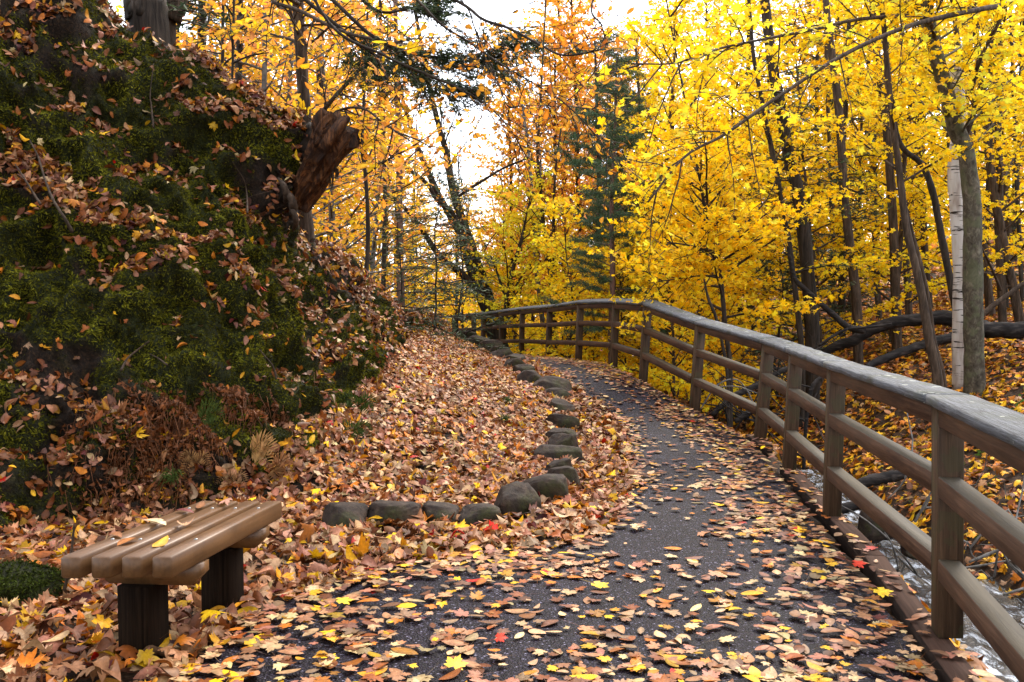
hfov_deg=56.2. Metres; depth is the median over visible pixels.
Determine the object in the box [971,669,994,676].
fallen leaf
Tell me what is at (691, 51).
maple tree
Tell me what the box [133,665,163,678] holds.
fallen leaf
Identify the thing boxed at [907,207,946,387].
slender stem
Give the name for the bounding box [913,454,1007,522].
twig
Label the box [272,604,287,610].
fallen leaf
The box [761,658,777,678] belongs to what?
fallen leaf
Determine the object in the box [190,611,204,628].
fallen leaf
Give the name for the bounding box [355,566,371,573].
fallen leaf
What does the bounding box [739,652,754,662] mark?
fallen leaf
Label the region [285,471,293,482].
fallen leaf
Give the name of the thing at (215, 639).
fallen leaf
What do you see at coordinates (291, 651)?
fallen leaf
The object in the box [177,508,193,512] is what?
fallen leaf
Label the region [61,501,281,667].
park bench
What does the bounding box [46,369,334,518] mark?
dead fern litter
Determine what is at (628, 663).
fallen leaf
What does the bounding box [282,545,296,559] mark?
fallen leaf
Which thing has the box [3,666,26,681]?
fallen leaf
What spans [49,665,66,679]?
fallen leaf
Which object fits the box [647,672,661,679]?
fallen leaf
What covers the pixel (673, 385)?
maple tree
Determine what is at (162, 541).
fallen leaf
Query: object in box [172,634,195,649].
fallen leaf
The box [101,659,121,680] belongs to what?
fallen leaf
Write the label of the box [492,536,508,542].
fallen leaf
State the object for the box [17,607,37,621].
fallen leaf
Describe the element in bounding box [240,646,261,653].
fallen leaf
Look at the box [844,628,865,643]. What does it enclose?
fallen leaf
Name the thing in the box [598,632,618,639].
fallen leaf
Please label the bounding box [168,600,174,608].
fallen leaf
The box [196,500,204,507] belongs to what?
fallen leaf
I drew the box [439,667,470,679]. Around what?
fallen leaf
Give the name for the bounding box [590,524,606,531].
fallen leaf
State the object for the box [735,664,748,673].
fallen leaf
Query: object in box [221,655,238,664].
fallen leaf
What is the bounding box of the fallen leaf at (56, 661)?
[52,655,66,666]
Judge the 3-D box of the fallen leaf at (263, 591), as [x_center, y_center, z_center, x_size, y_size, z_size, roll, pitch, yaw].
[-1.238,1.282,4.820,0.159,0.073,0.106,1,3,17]
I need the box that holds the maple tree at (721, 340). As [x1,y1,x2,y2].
[703,279,729,426]
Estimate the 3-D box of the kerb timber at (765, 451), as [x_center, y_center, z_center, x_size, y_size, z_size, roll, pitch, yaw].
[2.600,1.100,10.099,0.125,0.130,0.636,0,4,0]
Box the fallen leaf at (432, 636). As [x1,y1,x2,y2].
[430,634,441,642]
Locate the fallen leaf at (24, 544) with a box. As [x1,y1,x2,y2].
[17,539,34,549]
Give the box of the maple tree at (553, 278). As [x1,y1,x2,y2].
[510,230,605,357]
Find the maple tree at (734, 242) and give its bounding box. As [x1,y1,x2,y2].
[587,0,841,428]
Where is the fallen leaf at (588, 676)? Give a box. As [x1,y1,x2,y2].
[569,674,596,679]
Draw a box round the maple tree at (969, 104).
[894,1,1018,183]
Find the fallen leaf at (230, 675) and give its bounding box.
[222,669,238,677]
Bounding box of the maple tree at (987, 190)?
[913,2,1023,281]
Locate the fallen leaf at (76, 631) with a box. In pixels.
[66,623,89,642]
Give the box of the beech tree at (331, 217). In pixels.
[267,0,435,278]
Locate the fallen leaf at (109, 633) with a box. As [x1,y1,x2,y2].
[87,629,113,657]
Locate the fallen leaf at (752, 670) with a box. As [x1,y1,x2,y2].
[748,666,762,679]
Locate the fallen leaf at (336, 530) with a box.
[329,527,344,536]
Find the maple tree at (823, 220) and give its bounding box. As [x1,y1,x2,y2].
[697,0,909,381]
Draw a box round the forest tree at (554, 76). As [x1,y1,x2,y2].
[484,12,608,353]
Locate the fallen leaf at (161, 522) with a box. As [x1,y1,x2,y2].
[150,520,170,524]
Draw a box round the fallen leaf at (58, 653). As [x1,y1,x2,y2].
[56,651,77,661]
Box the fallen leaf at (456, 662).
[444,654,467,669]
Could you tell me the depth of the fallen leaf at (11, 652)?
4.07 m
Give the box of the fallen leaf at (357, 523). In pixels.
[354,520,362,532]
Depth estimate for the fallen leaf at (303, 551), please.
5.54 m
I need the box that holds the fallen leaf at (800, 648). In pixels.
[793,645,804,652]
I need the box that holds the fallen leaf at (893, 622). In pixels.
[877,618,903,625]
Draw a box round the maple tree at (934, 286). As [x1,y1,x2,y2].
[805,0,1015,342]
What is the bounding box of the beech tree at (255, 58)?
[181,0,336,217]
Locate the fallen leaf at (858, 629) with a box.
[841,627,871,633]
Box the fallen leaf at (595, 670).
[586,666,603,674]
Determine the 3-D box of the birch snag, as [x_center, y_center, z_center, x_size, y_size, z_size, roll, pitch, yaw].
[7.218,-1.839,15.523,0.489,5.305,0.269,0,3,0]
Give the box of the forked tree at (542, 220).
[500,0,594,356]
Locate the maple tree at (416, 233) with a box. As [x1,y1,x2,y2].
[379,154,462,313]
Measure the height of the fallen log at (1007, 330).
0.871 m
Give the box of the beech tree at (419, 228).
[312,0,449,298]
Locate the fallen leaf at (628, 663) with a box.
[617,662,631,667]
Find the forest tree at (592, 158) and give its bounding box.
[557,59,613,356]
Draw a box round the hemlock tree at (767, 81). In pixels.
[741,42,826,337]
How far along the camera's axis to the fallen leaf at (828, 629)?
4.29 m
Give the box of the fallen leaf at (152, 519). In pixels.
[144,518,162,520]
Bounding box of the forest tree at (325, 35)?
[273,0,404,238]
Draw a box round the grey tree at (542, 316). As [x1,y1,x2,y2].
[487,7,581,355]
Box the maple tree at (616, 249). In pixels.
[588,162,757,386]
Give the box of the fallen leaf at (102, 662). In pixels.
[88,656,108,681]
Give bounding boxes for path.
[171,356,933,681]
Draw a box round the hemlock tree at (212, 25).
[183,0,244,69]
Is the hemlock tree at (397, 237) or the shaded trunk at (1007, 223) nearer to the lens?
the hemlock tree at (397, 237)
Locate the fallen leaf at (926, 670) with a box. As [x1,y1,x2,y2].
[917,661,934,673]
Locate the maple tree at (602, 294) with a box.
[572,245,678,388]
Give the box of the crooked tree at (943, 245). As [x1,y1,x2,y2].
[834,3,952,306]
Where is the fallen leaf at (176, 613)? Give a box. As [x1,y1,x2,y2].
[169,604,180,624]
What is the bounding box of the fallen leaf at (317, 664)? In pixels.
[312,655,335,666]
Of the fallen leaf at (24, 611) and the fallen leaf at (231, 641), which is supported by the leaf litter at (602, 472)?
the fallen leaf at (24, 611)
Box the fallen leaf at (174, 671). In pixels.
[158,663,179,676]
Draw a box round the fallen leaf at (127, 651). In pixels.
[115,645,137,659]
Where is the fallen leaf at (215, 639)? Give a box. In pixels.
[209,632,230,648]
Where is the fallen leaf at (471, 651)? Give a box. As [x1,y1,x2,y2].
[462,645,474,654]
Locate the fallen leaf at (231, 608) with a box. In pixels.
[225,602,237,621]
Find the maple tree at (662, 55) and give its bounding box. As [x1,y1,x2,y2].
[563,0,741,394]
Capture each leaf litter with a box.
[0,355,637,681]
[215,323,568,528]
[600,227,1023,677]
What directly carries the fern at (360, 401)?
on the bank
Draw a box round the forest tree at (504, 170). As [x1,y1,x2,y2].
[478,141,513,284]
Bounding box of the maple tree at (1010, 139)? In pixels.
[960,4,1023,261]
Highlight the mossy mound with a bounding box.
[0,556,68,615]
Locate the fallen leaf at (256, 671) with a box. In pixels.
[247,669,259,675]
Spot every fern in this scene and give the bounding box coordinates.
[178,448,210,478]
[197,395,225,424]
[215,468,248,488]
[250,428,279,472]
[266,452,293,485]
[337,391,377,417]
[341,418,372,441]
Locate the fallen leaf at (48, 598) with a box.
[39,589,57,603]
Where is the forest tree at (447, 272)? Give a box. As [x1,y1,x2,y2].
[426,225,470,321]
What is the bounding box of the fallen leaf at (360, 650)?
[352,643,372,654]
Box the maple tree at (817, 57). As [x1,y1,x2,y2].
[738,0,903,356]
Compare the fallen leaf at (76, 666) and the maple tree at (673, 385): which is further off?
the maple tree at (673, 385)
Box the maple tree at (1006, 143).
[941,3,1023,236]
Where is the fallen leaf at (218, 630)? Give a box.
[205,625,224,636]
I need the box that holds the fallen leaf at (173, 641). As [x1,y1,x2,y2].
[169,640,180,645]
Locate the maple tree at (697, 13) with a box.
[636,0,797,343]
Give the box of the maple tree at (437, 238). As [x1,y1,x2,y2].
[393,201,468,327]
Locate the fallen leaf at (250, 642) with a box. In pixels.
[244,638,259,646]
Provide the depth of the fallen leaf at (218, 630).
4.24 m
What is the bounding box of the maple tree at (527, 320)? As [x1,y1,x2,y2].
[510,225,547,353]
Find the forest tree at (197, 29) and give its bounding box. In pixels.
[188,0,245,61]
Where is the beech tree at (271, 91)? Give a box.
[176,0,355,229]
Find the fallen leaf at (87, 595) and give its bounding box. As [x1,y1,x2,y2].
[63,592,91,603]
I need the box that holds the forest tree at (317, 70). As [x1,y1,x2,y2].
[284,1,365,97]
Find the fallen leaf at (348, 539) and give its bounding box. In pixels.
[345,534,354,543]
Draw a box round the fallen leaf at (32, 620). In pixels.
[28,617,40,626]
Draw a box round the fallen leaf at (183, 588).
[179,585,187,593]
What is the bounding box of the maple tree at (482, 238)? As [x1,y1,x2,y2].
[453,219,534,346]
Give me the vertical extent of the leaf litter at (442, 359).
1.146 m
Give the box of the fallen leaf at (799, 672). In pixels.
[783,670,803,675]
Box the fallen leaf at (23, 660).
[6,646,45,667]
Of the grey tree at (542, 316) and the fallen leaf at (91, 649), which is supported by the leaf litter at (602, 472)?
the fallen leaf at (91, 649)
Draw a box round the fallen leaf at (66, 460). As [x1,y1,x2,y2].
[57,456,68,465]
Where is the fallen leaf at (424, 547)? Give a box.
[420,539,438,561]
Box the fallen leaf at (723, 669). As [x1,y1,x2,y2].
[715,667,731,672]
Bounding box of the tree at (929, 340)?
[800,0,1023,386]
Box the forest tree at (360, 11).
[319,0,447,258]
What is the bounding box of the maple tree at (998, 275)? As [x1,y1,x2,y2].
[854,0,1023,321]
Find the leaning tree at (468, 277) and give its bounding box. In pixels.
[335,2,559,346]
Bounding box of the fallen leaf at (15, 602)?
[7,598,18,616]
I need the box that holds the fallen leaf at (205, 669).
[199,665,225,672]
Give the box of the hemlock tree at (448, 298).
[381,164,516,353]
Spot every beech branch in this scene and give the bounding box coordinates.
[314,0,594,218]
[415,0,651,222]
[453,0,633,131]
[460,0,567,154]
[530,0,641,152]
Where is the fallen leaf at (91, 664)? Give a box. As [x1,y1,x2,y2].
[83,659,112,668]
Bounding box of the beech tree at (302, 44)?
[214,0,476,248]
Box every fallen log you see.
[683,314,851,427]
[704,361,808,451]
[821,310,1023,353]
[857,470,904,487]
[865,332,951,366]
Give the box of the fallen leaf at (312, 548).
[308,545,322,559]
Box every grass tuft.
[152,463,185,494]
[498,396,513,402]
[500,413,511,424]
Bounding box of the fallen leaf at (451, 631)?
[445,628,460,634]
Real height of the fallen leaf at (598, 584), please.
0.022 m
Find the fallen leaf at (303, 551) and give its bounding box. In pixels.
[296,544,310,560]
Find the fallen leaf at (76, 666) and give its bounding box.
[61,661,85,673]
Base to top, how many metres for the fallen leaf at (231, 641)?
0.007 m
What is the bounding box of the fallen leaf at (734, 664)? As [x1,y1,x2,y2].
[728,659,741,674]
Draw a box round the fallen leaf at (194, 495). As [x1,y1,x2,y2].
[189,483,197,498]
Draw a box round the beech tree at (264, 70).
[176,0,404,245]
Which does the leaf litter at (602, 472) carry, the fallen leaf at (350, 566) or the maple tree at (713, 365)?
the fallen leaf at (350, 566)
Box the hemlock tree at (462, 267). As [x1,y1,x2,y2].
[418,173,521,344]
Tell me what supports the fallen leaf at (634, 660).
on the path
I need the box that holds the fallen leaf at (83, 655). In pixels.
[77,648,87,667]
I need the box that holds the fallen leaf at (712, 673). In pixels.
[702,670,720,677]
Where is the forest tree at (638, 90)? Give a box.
[577,29,679,372]
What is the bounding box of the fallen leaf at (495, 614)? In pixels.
[484,609,501,617]
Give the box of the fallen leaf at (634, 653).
[627,651,644,659]
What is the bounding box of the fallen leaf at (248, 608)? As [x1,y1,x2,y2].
[237,606,257,613]
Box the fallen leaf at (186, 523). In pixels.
[177,518,193,524]
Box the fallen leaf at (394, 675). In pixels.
[387,670,405,680]
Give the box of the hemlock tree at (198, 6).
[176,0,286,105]
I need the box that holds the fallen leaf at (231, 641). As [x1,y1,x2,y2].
[228,636,243,644]
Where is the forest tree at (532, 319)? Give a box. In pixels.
[495,86,556,355]
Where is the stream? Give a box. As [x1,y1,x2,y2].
[798,469,1023,681]
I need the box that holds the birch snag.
[947,60,966,390]
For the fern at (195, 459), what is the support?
on the bank
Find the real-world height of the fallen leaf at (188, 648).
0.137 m
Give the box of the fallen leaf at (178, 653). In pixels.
[168,648,188,665]
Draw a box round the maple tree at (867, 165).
[770,0,951,320]
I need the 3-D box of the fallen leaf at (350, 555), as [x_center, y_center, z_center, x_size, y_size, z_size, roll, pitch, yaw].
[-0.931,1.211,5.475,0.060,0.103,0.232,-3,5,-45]
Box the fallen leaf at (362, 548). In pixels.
[351,532,369,555]
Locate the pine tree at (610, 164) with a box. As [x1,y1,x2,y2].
[556,87,662,330]
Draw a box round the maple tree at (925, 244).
[822,1,1021,307]
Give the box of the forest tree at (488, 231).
[448,19,568,352]
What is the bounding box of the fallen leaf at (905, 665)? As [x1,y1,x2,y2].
[898,663,916,669]
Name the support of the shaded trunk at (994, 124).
on the ground
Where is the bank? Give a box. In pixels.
[0,0,547,559]
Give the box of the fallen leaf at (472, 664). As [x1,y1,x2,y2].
[462,660,482,667]
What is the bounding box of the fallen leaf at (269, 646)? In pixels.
[260,638,283,651]
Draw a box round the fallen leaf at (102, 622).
[92,614,113,628]
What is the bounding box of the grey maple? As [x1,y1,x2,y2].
[567,0,1023,395]
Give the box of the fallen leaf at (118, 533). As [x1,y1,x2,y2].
[110,531,121,536]
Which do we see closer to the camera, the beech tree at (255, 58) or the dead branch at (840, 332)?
the dead branch at (840, 332)
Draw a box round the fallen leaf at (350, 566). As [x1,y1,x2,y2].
[344,564,357,570]
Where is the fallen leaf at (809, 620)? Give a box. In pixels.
[805,611,817,621]
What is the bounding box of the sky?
[109,0,1023,315]
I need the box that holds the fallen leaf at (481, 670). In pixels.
[469,668,484,673]
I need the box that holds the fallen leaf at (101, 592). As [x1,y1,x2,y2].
[86,584,108,601]
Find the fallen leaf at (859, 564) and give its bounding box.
[843,558,867,567]
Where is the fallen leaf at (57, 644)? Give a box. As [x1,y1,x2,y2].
[45,639,63,656]
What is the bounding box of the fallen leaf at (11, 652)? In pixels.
[3,647,17,658]
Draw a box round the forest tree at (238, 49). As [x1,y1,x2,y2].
[196,0,289,80]
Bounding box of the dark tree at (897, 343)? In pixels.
[817,0,945,349]
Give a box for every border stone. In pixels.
[322,502,368,528]
[367,500,421,531]
[422,501,459,530]
[456,331,476,339]
[458,503,500,529]
[467,335,490,343]
[478,340,502,350]
[489,347,509,351]
[489,349,513,356]
[494,481,541,524]
[503,353,525,359]
[503,358,524,366]
[512,364,534,371]
[517,370,541,382]
[522,474,568,501]
[528,444,583,466]
[533,376,571,391]
[544,387,571,397]
[544,458,571,470]
[545,413,579,431]
[545,428,578,440]
[546,466,579,485]
[548,433,578,446]
[549,398,574,412]
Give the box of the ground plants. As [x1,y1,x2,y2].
[861,387,1023,537]
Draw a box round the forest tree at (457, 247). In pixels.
[422,121,480,314]
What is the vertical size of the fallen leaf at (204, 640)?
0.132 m
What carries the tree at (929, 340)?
on the ground
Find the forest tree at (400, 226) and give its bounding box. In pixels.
[374,0,456,310]
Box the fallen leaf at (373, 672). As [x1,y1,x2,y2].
[354,671,383,675]
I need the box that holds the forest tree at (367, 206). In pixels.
[283,0,469,277]
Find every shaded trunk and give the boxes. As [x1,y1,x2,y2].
[823,15,836,339]
[872,59,881,318]
[900,23,912,314]
[905,31,922,252]
[936,1,949,147]
[950,0,995,318]
[970,2,1023,321]
[991,23,996,170]
[993,1,1008,307]
[994,0,1013,260]
[1009,7,1023,301]
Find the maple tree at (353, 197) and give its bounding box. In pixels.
[319,124,405,291]
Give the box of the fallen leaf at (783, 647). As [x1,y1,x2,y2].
[767,641,793,651]
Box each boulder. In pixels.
[841,501,860,513]
[857,510,888,542]
[900,545,916,559]
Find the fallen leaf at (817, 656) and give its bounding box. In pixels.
[808,652,832,662]
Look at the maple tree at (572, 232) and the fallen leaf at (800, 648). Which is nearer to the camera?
the fallen leaf at (800, 648)
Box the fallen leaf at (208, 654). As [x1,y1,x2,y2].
[201,650,220,658]
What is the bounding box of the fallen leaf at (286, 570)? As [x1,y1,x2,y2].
[280,568,290,578]
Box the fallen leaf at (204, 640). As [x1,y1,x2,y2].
[197,629,208,649]
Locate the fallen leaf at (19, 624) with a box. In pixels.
[16,620,36,635]
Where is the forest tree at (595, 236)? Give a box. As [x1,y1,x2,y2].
[548,30,645,360]
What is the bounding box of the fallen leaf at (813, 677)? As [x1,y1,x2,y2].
[802,670,822,681]
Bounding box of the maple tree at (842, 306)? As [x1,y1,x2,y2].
[750,0,945,356]
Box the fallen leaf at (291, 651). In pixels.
[273,648,302,654]
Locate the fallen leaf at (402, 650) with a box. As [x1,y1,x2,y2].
[391,647,421,654]
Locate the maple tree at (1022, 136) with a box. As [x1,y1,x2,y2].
[978,82,1023,163]
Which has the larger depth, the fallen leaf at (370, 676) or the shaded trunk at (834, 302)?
the shaded trunk at (834, 302)
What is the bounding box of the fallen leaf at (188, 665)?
[179,663,201,666]
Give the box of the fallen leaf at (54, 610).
[48,608,65,615]
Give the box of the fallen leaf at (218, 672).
[211,669,226,677]
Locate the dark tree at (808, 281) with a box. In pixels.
[732,0,877,417]
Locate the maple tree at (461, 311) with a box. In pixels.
[436,171,507,331]
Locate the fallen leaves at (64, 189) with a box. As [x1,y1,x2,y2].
[0,0,450,532]
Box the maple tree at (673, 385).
[602,172,752,411]
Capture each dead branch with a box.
[753,369,849,469]
[782,200,865,333]
[818,323,891,346]
[984,281,1023,315]
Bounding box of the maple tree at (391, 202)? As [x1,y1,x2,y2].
[349,82,451,306]
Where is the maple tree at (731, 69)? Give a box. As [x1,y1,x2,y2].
[662,0,832,378]
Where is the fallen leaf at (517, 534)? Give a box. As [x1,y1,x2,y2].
[515,532,534,539]
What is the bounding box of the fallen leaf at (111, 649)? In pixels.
[87,645,117,658]
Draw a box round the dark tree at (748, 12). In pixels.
[702,0,898,428]
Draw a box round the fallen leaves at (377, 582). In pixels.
[1,354,1003,681]
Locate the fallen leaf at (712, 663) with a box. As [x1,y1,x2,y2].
[708,658,717,668]
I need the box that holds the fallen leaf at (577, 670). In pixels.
[564,666,586,674]
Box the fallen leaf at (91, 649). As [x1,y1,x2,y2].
[87,645,96,657]
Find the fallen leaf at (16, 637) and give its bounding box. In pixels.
[0,633,25,649]
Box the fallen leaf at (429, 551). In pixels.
[426,546,433,556]
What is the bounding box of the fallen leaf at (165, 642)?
[159,637,169,646]
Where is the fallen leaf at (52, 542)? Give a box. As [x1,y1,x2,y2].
[45,540,57,548]
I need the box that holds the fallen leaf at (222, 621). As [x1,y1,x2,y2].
[208,616,230,631]
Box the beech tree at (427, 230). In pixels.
[318,28,490,306]
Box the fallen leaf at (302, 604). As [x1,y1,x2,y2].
[296,601,313,610]
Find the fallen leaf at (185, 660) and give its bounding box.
[167,654,189,667]
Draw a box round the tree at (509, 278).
[450,158,573,351]
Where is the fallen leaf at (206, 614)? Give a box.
[201,610,225,621]
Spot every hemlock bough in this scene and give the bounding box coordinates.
[303,0,497,138]
[331,0,547,98]
[355,0,473,59]
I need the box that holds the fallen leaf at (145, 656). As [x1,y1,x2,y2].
[135,648,159,664]
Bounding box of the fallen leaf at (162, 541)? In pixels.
[152,535,168,546]
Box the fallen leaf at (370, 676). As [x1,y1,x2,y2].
[361,662,383,681]
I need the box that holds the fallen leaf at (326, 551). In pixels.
[323,545,328,558]
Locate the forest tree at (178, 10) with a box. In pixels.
[116,0,245,47]
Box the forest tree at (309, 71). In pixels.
[247,1,347,214]
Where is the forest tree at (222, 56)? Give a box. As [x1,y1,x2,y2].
[176,0,293,71]
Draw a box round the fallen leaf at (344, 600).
[335,597,353,604]
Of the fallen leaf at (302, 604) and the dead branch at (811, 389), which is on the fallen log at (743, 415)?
the dead branch at (811, 389)
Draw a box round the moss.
[0,0,441,525]
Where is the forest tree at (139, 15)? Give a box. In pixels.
[123,0,170,50]
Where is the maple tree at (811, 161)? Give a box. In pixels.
[766,0,911,305]
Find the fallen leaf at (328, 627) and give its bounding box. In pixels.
[324,621,349,630]
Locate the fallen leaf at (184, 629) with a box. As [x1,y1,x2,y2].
[174,623,189,636]
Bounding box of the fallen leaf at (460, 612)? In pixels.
[453,608,469,618]
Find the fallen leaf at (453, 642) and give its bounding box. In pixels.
[437,639,467,645]
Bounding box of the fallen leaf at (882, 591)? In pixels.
[874,587,892,597]
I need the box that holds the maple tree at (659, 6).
[626,0,718,356]
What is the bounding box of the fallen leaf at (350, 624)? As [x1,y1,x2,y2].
[340,614,358,630]
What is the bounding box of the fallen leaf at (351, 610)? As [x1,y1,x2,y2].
[342,607,358,613]
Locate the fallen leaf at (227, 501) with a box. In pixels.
[217,498,231,504]
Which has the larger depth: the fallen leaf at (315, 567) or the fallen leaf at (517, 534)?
the fallen leaf at (517, 534)
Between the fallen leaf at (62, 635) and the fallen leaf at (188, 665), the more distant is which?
the fallen leaf at (62, 635)
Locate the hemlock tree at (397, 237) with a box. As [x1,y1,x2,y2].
[362,181,465,339]
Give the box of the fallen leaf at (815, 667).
[807,661,828,671]
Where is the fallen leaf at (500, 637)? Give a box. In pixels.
[489,633,507,641]
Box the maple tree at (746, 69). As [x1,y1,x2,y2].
[679,0,814,330]
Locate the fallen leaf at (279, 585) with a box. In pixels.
[268,581,286,593]
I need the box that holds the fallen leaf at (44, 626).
[39,612,52,634]
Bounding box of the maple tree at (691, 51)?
[650,6,768,365]
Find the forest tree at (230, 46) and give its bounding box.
[203,0,319,78]
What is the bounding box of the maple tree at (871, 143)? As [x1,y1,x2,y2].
[812,4,937,284]
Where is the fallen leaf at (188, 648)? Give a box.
[181,638,202,656]
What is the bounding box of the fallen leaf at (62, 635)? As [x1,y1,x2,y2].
[43,630,69,641]
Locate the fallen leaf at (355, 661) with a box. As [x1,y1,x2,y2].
[337,658,362,667]
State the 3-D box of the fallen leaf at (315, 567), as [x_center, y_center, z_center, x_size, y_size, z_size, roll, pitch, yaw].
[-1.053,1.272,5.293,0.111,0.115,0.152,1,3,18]
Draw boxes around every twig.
[15,164,41,204]
[29,140,73,232]
[62,524,74,590]
[120,341,149,370]
[149,64,154,127]
[223,191,270,205]
[233,163,247,213]
[259,349,276,379]
[700,379,757,409]
[820,476,898,571]
[880,545,921,577]
[887,413,912,498]
[906,558,1010,578]
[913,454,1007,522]
[964,509,1013,559]
[969,463,1023,581]
[980,544,1023,595]
[1005,515,1023,580]
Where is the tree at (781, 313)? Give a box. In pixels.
[704,172,843,421]
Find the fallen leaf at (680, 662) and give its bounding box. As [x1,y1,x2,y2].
[668,656,697,665]
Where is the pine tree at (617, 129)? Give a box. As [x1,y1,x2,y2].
[537,44,686,363]
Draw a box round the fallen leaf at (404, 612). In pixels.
[394,608,413,617]
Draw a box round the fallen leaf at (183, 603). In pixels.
[176,600,192,606]
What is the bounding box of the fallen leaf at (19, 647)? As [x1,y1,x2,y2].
[13,643,22,657]
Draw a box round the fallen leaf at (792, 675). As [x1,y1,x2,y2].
[782,671,802,676]
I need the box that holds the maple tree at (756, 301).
[625,166,785,423]
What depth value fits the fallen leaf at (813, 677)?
3.75 m
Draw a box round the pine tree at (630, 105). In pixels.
[603,80,683,359]
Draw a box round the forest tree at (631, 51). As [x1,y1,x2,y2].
[583,16,668,280]
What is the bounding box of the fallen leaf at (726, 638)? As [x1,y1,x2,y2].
[718,635,735,641]
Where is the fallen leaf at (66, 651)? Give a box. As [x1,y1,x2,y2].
[61,648,80,656]
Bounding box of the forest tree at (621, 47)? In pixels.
[568,26,689,343]
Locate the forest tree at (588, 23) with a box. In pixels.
[512,0,625,351]
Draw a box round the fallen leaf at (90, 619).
[73,606,95,630]
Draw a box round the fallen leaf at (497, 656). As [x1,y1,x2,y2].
[487,653,507,659]
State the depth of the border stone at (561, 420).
10.65 m
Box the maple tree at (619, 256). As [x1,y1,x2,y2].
[603,151,683,369]
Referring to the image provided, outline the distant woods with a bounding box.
[107,0,1023,357]
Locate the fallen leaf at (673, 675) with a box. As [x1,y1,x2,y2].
[666,671,684,679]
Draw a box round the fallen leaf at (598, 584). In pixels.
[585,580,607,587]
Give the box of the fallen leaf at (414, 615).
[404,610,421,617]
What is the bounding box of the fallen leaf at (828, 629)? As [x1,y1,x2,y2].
[821,627,856,632]
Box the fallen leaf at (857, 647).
[846,643,865,649]
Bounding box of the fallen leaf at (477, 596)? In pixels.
[469,592,484,599]
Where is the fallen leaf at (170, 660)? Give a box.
[159,656,177,666]
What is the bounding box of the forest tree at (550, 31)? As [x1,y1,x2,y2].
[497,0,600,356]
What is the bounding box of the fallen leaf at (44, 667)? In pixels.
[41,665,51,674]
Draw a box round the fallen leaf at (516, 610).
[505,607,540,612]
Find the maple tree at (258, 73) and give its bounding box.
[213,0,316,230]
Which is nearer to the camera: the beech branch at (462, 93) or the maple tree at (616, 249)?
the beech branch at (462, 93)
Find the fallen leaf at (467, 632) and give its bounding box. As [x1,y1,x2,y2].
[459,628,476,634]
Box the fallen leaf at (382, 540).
[378,537,393,544]
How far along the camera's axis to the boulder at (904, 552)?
8.61 m
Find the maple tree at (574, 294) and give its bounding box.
[512,192,617,363]
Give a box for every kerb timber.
[745,434,772,456]
[780,464,883,572]
[863,555,979,681]
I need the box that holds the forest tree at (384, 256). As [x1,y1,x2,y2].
[342,0,459,291]
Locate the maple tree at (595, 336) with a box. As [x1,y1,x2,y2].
[544,243,643,361]
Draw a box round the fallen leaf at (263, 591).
[259,585,272,596]
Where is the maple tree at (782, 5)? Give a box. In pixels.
[727,0,863,300]
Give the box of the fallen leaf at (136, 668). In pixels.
[125,664,143,676]
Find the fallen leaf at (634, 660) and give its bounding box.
[630,647,641,664]
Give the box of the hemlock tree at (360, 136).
[312,40,379,264]
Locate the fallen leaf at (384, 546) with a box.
[378,543,390,552]
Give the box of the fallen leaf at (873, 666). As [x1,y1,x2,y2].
[857,664,884,670]
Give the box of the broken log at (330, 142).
[277,108,360,231]
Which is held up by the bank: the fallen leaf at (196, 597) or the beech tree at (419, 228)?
the beech tree at (419, 228)
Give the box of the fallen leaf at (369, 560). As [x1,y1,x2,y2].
[359,555,377,566]
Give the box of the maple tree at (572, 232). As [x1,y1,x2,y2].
[529,175,588,340]
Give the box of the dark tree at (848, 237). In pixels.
[790,0,898,364]
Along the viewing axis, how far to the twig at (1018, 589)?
8.17 m
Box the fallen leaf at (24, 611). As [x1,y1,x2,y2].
[19,606,45,622]
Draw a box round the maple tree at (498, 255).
[467,199,540,348]
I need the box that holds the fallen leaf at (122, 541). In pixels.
[117,535,141,544]
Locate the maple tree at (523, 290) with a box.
[482,209,604,356]
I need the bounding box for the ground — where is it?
[0,236,1023,681]
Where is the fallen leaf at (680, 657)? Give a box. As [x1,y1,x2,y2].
[660,654,686,660]
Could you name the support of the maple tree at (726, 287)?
on the ground
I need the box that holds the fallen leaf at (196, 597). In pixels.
[192,591,201,608]
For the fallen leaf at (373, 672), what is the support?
on the path
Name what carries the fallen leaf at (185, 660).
on the leaf litter at (602, 472)
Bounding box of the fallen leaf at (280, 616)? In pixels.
[275,613,284,618]
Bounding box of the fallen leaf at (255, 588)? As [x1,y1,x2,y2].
[251,581,260,591]
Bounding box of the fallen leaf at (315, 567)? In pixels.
[307,561,328,574]
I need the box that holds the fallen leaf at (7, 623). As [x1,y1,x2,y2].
[0,614,16,632]
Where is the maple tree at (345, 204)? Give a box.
[295,65,395,254]
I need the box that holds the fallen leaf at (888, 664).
[873,658,896,668]
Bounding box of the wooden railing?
[452,298,1023,681]
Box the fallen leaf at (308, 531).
[299,523,316,543]
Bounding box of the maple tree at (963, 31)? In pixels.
[848,0,1005,284]
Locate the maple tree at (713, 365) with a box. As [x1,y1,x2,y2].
[603,223,763,415]
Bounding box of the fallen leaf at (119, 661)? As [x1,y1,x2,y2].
[106,653,127,675]
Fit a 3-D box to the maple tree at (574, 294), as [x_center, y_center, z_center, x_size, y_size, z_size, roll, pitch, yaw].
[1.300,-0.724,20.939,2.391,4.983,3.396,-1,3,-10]
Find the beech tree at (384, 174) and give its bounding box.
[228,0,440,262]
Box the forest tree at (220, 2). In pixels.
[183,0,292,110]
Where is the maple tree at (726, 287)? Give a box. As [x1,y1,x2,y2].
[615,94,786,414]
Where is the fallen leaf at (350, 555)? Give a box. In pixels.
[344,545,359,564]
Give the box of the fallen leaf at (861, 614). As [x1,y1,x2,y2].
[854,611,872,618]

